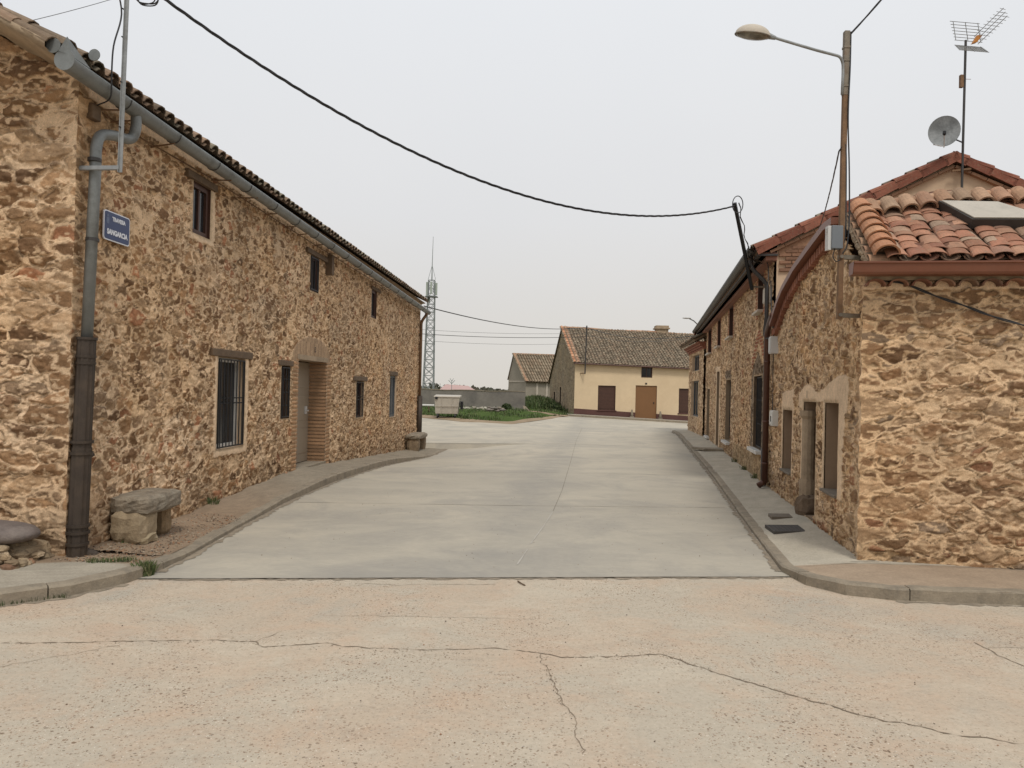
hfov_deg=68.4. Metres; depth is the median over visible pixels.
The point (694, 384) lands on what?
window
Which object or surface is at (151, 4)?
cable coil
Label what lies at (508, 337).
overhead wire
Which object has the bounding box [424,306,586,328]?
overhead wire
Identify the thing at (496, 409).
rubble pile
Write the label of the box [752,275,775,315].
window
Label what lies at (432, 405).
white pipe
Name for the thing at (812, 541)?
pavement
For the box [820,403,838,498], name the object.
window
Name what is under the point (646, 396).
door
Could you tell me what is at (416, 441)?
stone bench
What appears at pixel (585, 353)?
wire post
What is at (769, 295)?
junction box
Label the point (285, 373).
window
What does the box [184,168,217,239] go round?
window
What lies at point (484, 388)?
hedgerow
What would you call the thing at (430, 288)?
lattice tower
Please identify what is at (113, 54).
pole cable
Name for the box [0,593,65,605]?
grass tuft
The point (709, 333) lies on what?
window
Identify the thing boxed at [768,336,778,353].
junction box
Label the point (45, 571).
pavement
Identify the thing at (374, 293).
window
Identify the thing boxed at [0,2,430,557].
stone house
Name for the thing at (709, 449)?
crossing plate
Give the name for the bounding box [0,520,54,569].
boulder bench
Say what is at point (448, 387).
farm building
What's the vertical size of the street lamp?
2.842 m
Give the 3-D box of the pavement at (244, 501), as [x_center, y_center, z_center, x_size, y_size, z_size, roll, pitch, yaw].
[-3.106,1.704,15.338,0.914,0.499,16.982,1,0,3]
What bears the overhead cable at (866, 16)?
attached to the street lamp
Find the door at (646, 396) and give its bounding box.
[635,385,656,418]
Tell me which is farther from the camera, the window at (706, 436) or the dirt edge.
the dirt edge
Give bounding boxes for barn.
[507,353,554,396]
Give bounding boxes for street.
[141,416,790,578]
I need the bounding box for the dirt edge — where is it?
[422,415,565,423]
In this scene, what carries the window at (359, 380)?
in the stone house at (223, 324)
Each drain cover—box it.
[765,525,804,533]
[768,513,792,519]
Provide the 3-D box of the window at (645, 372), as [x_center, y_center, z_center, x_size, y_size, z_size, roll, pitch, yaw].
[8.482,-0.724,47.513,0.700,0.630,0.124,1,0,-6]
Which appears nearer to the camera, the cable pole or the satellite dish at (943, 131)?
the cable pole
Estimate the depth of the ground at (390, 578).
6.65 m
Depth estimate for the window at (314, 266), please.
13.48 m
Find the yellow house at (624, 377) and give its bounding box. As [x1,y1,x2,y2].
[548,325,703,420]
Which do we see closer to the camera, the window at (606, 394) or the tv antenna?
the tv antenna
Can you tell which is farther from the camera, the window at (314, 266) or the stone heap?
the stone heap
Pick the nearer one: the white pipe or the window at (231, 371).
the window at (231, 371)
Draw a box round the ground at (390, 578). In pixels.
[119,460,778,578]
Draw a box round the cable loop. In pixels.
[732,196,742,212]
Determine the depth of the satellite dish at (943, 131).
12.02 m
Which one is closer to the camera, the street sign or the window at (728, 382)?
the street sign
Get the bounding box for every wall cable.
[770,281,773,335]
[772,354,773,409]
[885,281,1023,325]
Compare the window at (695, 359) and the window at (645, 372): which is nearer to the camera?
the window at (695, 359)
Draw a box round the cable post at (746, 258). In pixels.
[733,202,764,289]
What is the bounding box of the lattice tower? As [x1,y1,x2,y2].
[422,250,437,388]
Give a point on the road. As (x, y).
(180, 701)
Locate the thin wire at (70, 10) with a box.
[34,0,108,19]
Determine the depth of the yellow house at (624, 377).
47.63 m
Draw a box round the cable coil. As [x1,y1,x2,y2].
[137,0,158,6]
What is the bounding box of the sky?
[0,0,1023,389]
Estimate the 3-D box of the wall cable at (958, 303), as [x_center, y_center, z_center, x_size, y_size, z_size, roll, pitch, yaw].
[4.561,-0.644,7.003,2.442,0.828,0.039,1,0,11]
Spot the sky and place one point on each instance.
(637, 107)
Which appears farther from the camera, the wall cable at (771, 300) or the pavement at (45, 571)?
the wall cable at (771, 300)
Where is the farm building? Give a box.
[441,384,474,389]
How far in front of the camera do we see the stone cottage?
7.20 m
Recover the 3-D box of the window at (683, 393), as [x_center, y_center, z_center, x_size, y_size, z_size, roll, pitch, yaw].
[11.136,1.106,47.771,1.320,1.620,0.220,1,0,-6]
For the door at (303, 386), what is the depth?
13.87 m
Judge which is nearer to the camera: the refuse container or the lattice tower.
the refuse container
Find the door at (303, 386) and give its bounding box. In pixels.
[296,362,309,462]
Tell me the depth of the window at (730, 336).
19.90 m
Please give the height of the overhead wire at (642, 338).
1.578 m
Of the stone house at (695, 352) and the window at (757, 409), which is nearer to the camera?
the window at (757, 409)
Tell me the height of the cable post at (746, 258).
1.304 m
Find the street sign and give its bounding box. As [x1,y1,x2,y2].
[102,209,129,245]
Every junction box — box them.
[763,287,770,304]
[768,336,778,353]
[825,225,842,250]
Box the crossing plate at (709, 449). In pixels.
[691,447,723,451]
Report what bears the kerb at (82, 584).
on the ground at (390, 578)
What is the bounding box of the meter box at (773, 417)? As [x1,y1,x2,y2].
[769,410,778,425]
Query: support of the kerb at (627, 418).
on the ground at (390, 578)
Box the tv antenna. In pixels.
[950,8,1006,187]
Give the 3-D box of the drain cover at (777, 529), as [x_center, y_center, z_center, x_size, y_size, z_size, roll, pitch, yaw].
[3.260,1.724,8.927,0.479,0.043,0.480,1,0,0]
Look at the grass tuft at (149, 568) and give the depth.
6.38 m
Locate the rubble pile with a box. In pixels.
[485,406,505,411]
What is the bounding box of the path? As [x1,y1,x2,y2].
[530,410,567,415]
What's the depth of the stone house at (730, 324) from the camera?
14.88 m
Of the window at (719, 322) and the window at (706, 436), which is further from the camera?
the window at (706, 436)
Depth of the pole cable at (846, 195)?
7.37 m
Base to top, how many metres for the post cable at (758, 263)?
2.212 m
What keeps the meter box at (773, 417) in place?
attached to the stone cottage
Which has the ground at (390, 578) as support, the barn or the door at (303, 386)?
the barn
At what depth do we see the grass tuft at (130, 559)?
6.50 m
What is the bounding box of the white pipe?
[422,404,434,409]
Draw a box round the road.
[0,577,1023,767]
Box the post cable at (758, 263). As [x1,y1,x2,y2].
[738,203,768,338]
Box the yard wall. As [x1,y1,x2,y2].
[421,388,524,408]
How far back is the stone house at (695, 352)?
30.64 m
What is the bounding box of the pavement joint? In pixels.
[878,563,1023,569]
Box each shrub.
[501,403,511,409]
[540,403,561,410]
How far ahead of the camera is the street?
9.67 m
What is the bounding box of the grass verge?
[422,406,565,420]
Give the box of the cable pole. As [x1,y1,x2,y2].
[79,0,128,172]
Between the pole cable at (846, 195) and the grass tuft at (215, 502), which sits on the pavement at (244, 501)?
the grass tuft at (215, 502)
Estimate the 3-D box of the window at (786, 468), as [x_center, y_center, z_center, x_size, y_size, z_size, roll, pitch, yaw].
[4.186,0.854,11.161,0.290,0.930,0.800,1,0,10]
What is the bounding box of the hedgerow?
[421,382,507,391]
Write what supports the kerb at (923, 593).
on the ground at (390, 578)
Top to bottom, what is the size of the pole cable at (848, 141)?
2.183 m
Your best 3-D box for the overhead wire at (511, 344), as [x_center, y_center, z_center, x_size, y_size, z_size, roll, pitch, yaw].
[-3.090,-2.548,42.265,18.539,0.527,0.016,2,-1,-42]
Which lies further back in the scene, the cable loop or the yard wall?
the yard wall
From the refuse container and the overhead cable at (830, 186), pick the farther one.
the refuse container
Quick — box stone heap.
[459,406,488,409]
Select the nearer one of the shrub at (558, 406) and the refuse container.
the refuse container
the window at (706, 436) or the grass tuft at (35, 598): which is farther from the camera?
the window at (706, 436)
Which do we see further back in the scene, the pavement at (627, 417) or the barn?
the barn
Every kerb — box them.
[0,449,444,604]
[568,414,687,422]
[672,430,1023,604]
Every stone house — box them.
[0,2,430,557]
[679,332,706,435]
[692,151,1023,486]
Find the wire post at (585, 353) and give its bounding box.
[580,326,586,373]
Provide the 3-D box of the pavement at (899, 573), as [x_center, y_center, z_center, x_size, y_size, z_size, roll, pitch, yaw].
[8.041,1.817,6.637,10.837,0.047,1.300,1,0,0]
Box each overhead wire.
[422,340,543,344]
[423,329,570,333]
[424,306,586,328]
[427,334,585,337]
[587,327,691,338]
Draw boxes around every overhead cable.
[164,0,734,216]
[818,150,839,228]
[851,0,881,33]
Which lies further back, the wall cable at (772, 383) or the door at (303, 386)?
the door at (303, 386)
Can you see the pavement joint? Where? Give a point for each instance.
(951, 566)
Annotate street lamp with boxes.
[735,24,860,318]
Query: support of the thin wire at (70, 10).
attached to the stone house at (223, 324)
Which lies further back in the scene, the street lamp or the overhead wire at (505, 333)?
the overhead wire at (505, 333)
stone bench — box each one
[110,488,180,544]
[406,432,427,450]
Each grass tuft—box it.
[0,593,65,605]
[86,555,137,562]
[130,558,159,576]
[207,496,219,504]
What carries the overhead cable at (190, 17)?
attached to the cable post at (746, 258)
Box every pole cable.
[97,0,121,105]
[839,144,846,242]
[842,31,851,253]
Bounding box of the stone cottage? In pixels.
[756,186,1023,568]
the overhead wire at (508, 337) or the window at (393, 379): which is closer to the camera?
the window at (393, 379)
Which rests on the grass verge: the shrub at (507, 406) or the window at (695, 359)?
the shrub at (507, 406)
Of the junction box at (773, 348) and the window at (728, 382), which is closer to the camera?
the junction box at (773, 348)
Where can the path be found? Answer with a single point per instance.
(550, 413)
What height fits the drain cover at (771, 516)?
0.040 m
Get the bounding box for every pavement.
[0,551,171,587]
[88,448,439,554]
[572,414,682,420]
[675,430,878,561]
[790,558,1023,592]
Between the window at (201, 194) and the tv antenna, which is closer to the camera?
the window at (201, 194)
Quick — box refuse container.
[434,394,462,417]
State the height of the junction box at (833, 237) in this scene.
0.235 m
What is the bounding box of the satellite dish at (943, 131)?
[928,116,961,147]
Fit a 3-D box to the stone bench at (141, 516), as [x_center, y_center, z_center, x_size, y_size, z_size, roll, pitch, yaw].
[-3.708,1.349,7.641,0.440,0.513,0.767,1,0,0]
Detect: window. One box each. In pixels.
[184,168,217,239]
[209,348,252,449]
[278,360,293,418]
[305,247,328,292]
[353,376,367,417]
[371,285,380,318]
[389,371,397,416]
[597,385,615,410]
[641,367,651,377]
[678,388,688,413]
[691,380,698,416]
[692,354,703,371]
[704,389,709,438]
[705,328,711,355]
[714,319,720,348]
[721,380,730,444]
[725,306,732,339]
[747,375,771,454]
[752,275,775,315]
[779,410,791,475]
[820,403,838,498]

